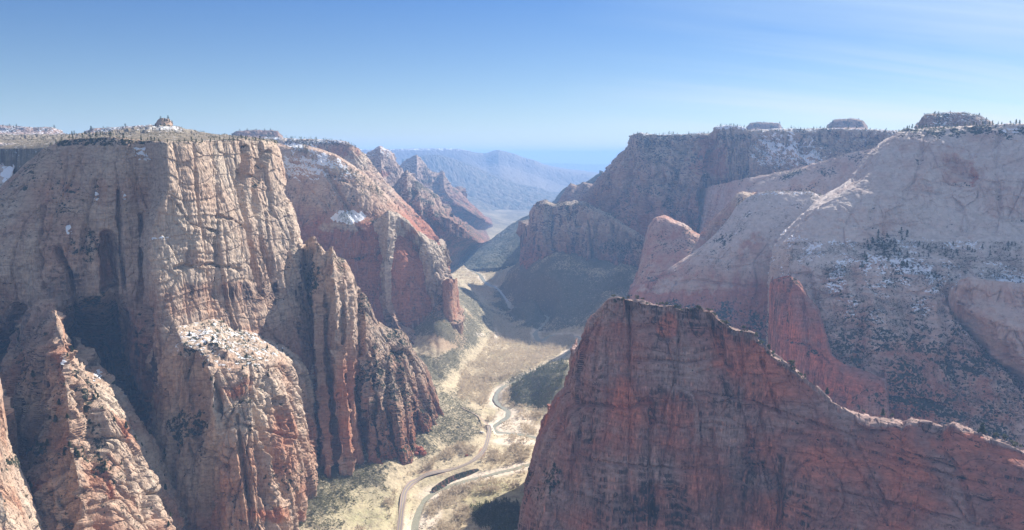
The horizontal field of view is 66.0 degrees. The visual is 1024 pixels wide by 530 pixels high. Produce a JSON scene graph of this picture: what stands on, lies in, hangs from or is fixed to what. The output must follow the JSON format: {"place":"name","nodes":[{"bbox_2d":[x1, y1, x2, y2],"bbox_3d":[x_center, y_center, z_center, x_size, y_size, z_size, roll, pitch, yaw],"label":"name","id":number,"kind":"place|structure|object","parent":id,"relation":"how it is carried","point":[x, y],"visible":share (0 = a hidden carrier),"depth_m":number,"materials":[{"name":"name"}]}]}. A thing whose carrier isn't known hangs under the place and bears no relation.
{"place":"outdoors","nodes":[
{"label":"outdoors","id":0,"kind":"place"},
{"bbox_2d":[0,143,15,371],"bbox_3d":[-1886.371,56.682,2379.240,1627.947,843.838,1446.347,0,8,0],"label":"sandstone cliff","id":1,"kind":"structure","parent":0,"point":[7,172],"depth_m":1744.28,"materials":[{"name":"brown stone"}]},
{"bbox_2d":[0,125,64,134],"bbox_3d":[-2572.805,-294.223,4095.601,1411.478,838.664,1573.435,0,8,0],"label":"mesa","id":2,"kind":"structure","parent":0,"point":[18,130],"depth_m":3510.86,"materials":[{"name":"grey stone"}]},
{"bbox_2d":[0,299,187,529],"bbox_3d":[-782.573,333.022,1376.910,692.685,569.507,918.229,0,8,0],"label":"sandstone spur","id":3,"kind":"structure","parent":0,"point":[62,478],"depth_m":1124.16,"materials":[{"name":"brown stone"}]},
{"bbox_2d":[84,124,150,132],"bbox_3d":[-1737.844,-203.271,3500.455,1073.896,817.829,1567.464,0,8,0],"label":"mesa","id":4,"kind":"structure","parent":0,"point":[103,129],"depth_m":2943.86,"materials":[{"name":"grey stone"}]},
{"bbox_2d":[0,125,277,173],"bbox_3d":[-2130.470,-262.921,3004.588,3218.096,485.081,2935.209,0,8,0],"label":"plateau hill","id":5,"kind":"structure","parent":0,"point":[20,154],"depth_m":1774.09,"materials":[{"name":"beige stone"}]},
{"bbox_2d":[0,137,318,451],"bbox_3d":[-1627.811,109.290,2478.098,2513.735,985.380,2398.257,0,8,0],"label":"sandstone mesa","id":6,"kind":"structure","parent":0,"point":[181,177],"depth_m":1472.42,"materials":[{"name":"beige stone"}]},
{"bbox_2d":[1,136,429,462],"bbox_3d":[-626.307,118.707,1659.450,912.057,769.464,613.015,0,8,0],"label":"brush","id":7,"kind":"object","parent":6,"relation":"on","point":[174,253],"visible":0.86,"depth_m":1502.15,"materials":[{"name":"green plant"}]},
{"bbox_2d":[155,118,172,126],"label":"rock knoll","id":8,"kind":"structure","parent":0,"point":[166,122],"depth_m":2069.39,"materials":[{"name":"stone"}]},
{"bbox_2d":[145,319,317,529],"bbox_3d":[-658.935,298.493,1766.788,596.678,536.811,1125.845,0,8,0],"label":"sandstone buttress","id":9,"kind":"structure","parent":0,"point":[277,418],"depth_m":1331.31,"materials":[{"name":"brown stone"}]},
{"bbox_2d":[231,130,282,137],"bbox_3d":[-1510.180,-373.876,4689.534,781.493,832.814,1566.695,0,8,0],"label":"mesa","id":10,"kind":"structure","parent":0,"point":[263,133],"depth_m":4114.06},
{"bbox_2d":[302,236,364,478],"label":"sandstone fins","id":11,"kind":"object","parent":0,"point":[338,411],"visible":0.73,"depth_m":1635.41,"materials":[{"name":"brown stone"}]},
{"bbox_2d":[277,143,431,328],"bbox_3d":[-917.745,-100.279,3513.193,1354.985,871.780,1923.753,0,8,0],"label":"sandstone dome","id":12,"kind":"structure","parent":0,"point":[355,252],"depth_m":2724.58,"materials":[{"name":"brown stone"}]},
{"bbox_2d":[264,137,450,271],"bbox_3d":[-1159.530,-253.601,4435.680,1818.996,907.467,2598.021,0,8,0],"label":"sandstone mountain","id":13,"kind":"structure","parent":0,"point":[359,160],"depth_m":3491.59,"materials":[{"name":"stone"}]},
{"bbox_2d":[354,290,443,464],"bbox_3d":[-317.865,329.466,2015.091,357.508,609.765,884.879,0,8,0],"label":"sandstone fins","id":14,"kind":"object","parent":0,"point":[390,352],"visible":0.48,"depth_m":1735.01,"materials":[{"name":"brown stone"}]},
{"bbox_2d":[416,446,423,451],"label":"boulder","id":15,"kind":"object","parent":14,"relation":"on","point":[419,448],"visible":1,"depth_m":1734.30,"materials":[{"name":"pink stone"}]},
{"bbox_2d":[420,450,426,455],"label":"boulder","id":16,"kind":"object","parent":14,"relation":"on","point":[423,452],"visible":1,"depth_m":1727.43,"materials":[{"name":"red stone"}]},
{"bbox_2d":[367,146,450,269],"bbox_3d":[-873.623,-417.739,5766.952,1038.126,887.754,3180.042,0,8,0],"label":"mountain peak","id":17,"kind":"structure","parent":0,"point":[382,159],"depth_m":4925.65,"materials":[{"name":"stone"}]},
{"bbox_2d":[373,211,464,344],"bbox_3d":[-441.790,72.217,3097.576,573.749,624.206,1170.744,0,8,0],"label":"sandstone tower","id":18,"kind":"structure","parent":0,"point":[391,226],"depth_m":2697.30,"materials":[{"name":"brown stone"}]},
{"bbox_2d":[391,170,489,267],"bbox_3d":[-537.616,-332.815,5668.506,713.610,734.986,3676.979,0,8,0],"label":"mountain peak","id":19,"kind":"structure","parent":0,"point":[460,238],"depth_m":4196.39,"materials":[{"name":"brown stone"}]},
{"bbox_2d":[397,425,491,529],"bbox_3d":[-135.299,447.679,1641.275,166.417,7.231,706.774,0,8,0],"label":"road","id":20,"kind":"structure","parent":0,"point":[410,484],"depth_m":1653.06,"materials":[{"name":"grey asphalt"}]},
{"bbox_2d":[400,155,492,229],"bbox_3d":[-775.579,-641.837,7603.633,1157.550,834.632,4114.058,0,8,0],"label":"mountain peak","id":21,"kind":"structure","parent":0,"point":[463,208],"depth_m":6711.88,"materials":[{"name":"brown stone"}]},
{"bbox_2d":[431,469,478,492],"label":"river bank","id":22,"kind":"structure","parent":0,"point":[444,483],"depth_m":1670.23,"materials":[{"name":"stone"}]},
{"bbox_2d":[360,148,598,191],"bbox_3d":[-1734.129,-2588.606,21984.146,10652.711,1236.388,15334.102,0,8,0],"label":"mountain","id":23,"kind":"structure","parent":0,"point":[509,166],"depth_m":16425.20,"materials":[{"name":"blue stone"}]},
{"bbox_2d":[402,154,559,209],"bbox_3d":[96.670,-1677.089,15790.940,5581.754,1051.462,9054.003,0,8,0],"label":"mountain","id":24,"kind":"structure","parent":0,"point":[475,182],"depth_m":12788.59,"materials":[{"name":"stone"}]},
{"bbox_2d":[467,196,499,210],"bbox_3d":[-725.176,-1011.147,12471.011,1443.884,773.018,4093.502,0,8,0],"label":"hill","id":25,"kind":"structure","parent":0,"point":[477,204],"depth_m":11168.08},
{"bbox_2d":[411,351,570,529],"bbox_3d":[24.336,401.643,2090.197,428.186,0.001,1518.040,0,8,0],"label":"river","id":26,"kind":"structure","parent":0,"point":[416,520],"depth_m":1730.15,"materials":[{"name":"liquid"}]},
{"bbox_2d":[2,111,988,142],"bbox_3d":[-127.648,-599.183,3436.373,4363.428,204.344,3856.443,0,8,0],"label":"brush","id":27,"kind":"object","parent":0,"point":[277,131],"visible":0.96,"depth_m":1914.71,"materials":[{"name":"green plant"}]},
{"bbox_2d":[2,192,1016,527],"bbox_3d":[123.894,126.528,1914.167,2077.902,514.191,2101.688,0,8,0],"label":"brush","id":28,"kind":"object","parent":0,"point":[210,430],"visible":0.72,"depth_m":1154.61,"materials":[{"name":"green plant"}]},
{"bbox_2d":[0,0,1023,163],"label":"sky","id":29,"kind":"structure","parent":0,"point":[542,81],"materials":[{"name":"blue"}]},
{"bbox_2d":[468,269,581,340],"bbox_3d":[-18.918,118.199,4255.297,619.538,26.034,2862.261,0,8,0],"label":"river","id":30,"kind":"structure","parent":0,"point":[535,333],"depth_m":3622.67,"materials":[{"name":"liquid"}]},
{"bbox_2d":[298,209,766,529],"bbox_3d":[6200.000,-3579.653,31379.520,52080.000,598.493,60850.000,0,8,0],"label":"ground","id":31,"kind":"structure","parent":0,"point":[433,344],"depth_m":2253.32,"materials":[{"name":"soil"}]},
{"bbox_2d":[442,278,459,321],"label":"sandstone pillar","id":32,"kind":"structure","parent":31,"relation":"on","point":[450,294],"depth_m":2658.78,"materials":[{"name":"stone"}]},
{"bbox_2d":[352,263,580,529],"bbox_3d":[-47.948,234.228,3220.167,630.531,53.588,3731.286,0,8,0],"label":"cottonwoods","id":33,"kind":"object","parent":31,"relation":"on","point":[529,355],"visible":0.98,"depth_m":2349.30,"materials":[{"name":"plant"}]},
{"bbox_2d":[298,251,763,529],"bbox_3d":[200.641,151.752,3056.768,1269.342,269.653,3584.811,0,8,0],"label":"brush","id":34,"kind":"object","parent":31,"relation":"on","point":[367,474],"visible":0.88,"depth_m":1898.01,"materials":[{"name":"green plant"}]},
{"bbox_2d":[470,250,636,529],"bbox_3d":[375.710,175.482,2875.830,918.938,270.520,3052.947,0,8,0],"label":"woods","id":35,"kind":"object","parent":31,"relation":"on","point":[504,498],"visible":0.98,"depth_m":2320.64,"materials":[{"name":"green plant"}]},
{"bbox_2d":[285,123,866,315],"bbox_3d":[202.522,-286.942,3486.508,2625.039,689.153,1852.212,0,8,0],"label":"woods","id":36,"kind":"object","parent":31,"relation":"on","point":[306,147],"visible":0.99,"depth_m":2857.80,"materials":[{"name":"green plant"}]},
{"bbox_2d":[463,170,602,271],"bbox_3d":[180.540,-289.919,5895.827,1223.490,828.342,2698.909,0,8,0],"label":"hill","id":37,"kind":"structure","parent":0,"point":[500,250],"depth_m":5140.53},
{"bbox_2d":[519,394,563,515],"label":"sandstone step","id":38,"kind":"object","parent":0,"point":[545,419],"visible":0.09,"depth_m":1479.66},
{"bbox_2d":[542,163,608,172],"bbox_3d":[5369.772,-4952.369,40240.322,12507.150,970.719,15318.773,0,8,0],"label":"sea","id":39,"kind":"structure","parent":0,"point":[591,167],"depth_m":35299.57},
{"bbox_2d":[557,177,602,202],"bbox_3d":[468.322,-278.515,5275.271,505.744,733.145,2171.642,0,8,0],"label":"mountain peak","id":40,"kind":"structure","parent":0,"point":[582,191],"depth_m":4620.10,"materials":[{"name":"brown stone"}]},
{"bbox_2d":[516,199,644,269],"bbox_3d":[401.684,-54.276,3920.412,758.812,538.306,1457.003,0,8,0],"label":"sandstone bench","id":41,"kind":"object","parent":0,"point":[570,237],"visible":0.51,"depth_m":3655.85,"materials":[{"name":"brown stone"}]},
{"bbox_2d":[634,215,706,284],"bbox_3d":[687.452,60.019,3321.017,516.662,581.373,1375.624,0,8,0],"label":"slickrock dome","id":42,"kind":"structure","parent":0,"point":[651,263],"depth_m":2882.99,"materials":[{"name":"stone"}]},
{"bbox_2d":[627,191,826,338],"bbox_3d":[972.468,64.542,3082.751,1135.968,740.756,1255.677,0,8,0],"label":"slickrock slab","id":43,"kind":"structure","parent":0,"point":[681,290],"depth_m":2643.07,"materials":[{"name":"stone"}]},
{"bbox_2d":[700,191,757,240],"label":"sandstone spur","id":44,"kind":"structure","parent":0,"point":[712,227],"depth_m":2874.99,"materials":[{"name":"brown stone"}]},
{"bbox_2d":[588,125,897,235],"bbox_3d":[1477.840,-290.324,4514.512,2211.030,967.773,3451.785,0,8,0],"label":"sandstone mountain","id":45,"kind":"structure","parent":0,"point":[625,173],"depth_m":3605.69,"materials":[{"name":"grey stone"}]},
{"bbox_2d":[746,122,782,130],"bbox_3d":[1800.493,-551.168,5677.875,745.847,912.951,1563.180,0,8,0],"label":"mesa","id":46,"kind":"structure","parent":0,"point":[758,126],"depth_m":5093.93,"materials":[{"name":"grey stone"}]},
{"bbox_2d":[517,297,1023,529],"bbox_3d":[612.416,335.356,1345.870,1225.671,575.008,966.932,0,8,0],"label":"sandstone fin ridge","id":47,"kind":"structure","parent":0,"point":[667,417],"depth_m":1225.11,"materials":[{"name":"red stone"}]},
{"bbox_2d":[977,423,987,433],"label":"pine tree","id":48,"kind":"object","parent":47,"relation":"on","point":[982,428],"visible":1,"depth_m":1120.09,"materials":[{"name":"green plant"}]},
{"bbox_2d":[1009,440,1022,446],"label":"juniper bush","id":49,"kind":"object","parent":47,"relation":"on","point":[1015,443],"visible":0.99,"depth_m":1088.45,"materials":[{"name":"green plant"}]},
{"bbox_2d":[697,149,872,233],"bbox_3d":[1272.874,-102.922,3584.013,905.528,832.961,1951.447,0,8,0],"label":"slickrock ridge","id":50,"kind":"structure","parent":0,"point":[831,175],"depth_m":2964.12,"materials":[{"name":"stone"}]},
{"bbox_2d":[637,156,855,334],"bbox_3d":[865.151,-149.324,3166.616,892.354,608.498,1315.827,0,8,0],"label":"brush","id":51,"kind":"object","parent":50,"relation":"on","point":[736,234],"visible":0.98,"depth_m":2715.91,"materials":[{"name":"green plant"}]},
{"bbox_2d":[768,276,889,418],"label":"sandstone cliff","id":52,"kind":"structure","parent":0,"point":[797,333],"depth_m":1907.70,"materials":[{"name":"stone"}]},
{"bbox_2d":[826,118,867,128],"bbox_3d":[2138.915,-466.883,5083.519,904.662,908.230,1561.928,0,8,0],"label":"mesa","id":53,"kind":"structure","parent":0,"point":[851,123],"depth_m":4499.10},
{"bbox_2d":[766,123,1023,449],"bbox_3d":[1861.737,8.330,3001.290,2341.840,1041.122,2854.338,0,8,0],"label":"sandstone wall","id":54,"kind":"structure","parent":0,"point":[958,185],"depth_m":2034.31,"materials":[{"name":"beige stone"}]},
{"bbox_2d":[765,241,1023,442],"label":"brush","id":55,"kind":"object","parent":54,"relation":"on","point":[934,361],"visible":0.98,"depth_m":1923.09,"materials":[{"name":"green plant"}]},
{"bbox_2d":[914,112,991,128],"bbox_3d":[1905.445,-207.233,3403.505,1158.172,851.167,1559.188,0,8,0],"label":"mesa","id":56,"kind":"structure","parent":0,"point":[960,118],"depth_m":2828.26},
{"bbox_3d":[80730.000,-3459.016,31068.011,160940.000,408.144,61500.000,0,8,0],"label":"ground","id":57,"kind":"structure","parent":0,"visible":0},
{"bbox_2d":[948,277,1023,376],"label":"sandstone outcrop","id":58,"kind":"object","parent":57,"relation":"on","point":[996,334],"visible":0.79,"depth_m":1811.06,"materials":[{"name":"brown stone"}]},
{"bbox_3d":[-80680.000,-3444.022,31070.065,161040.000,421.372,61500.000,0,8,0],"label":"ground","id":59,"kind":"structure","parent":0,"visible":0},
{"bbox_2d":[0,379,42,529],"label":"sandstone outcrop","id":60,"kind":"object","parent":59,"relation":"on","point":[12,509],"visible":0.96,"depth_m":968.19,"materials":[{"name":"beige stone"}]}
]}

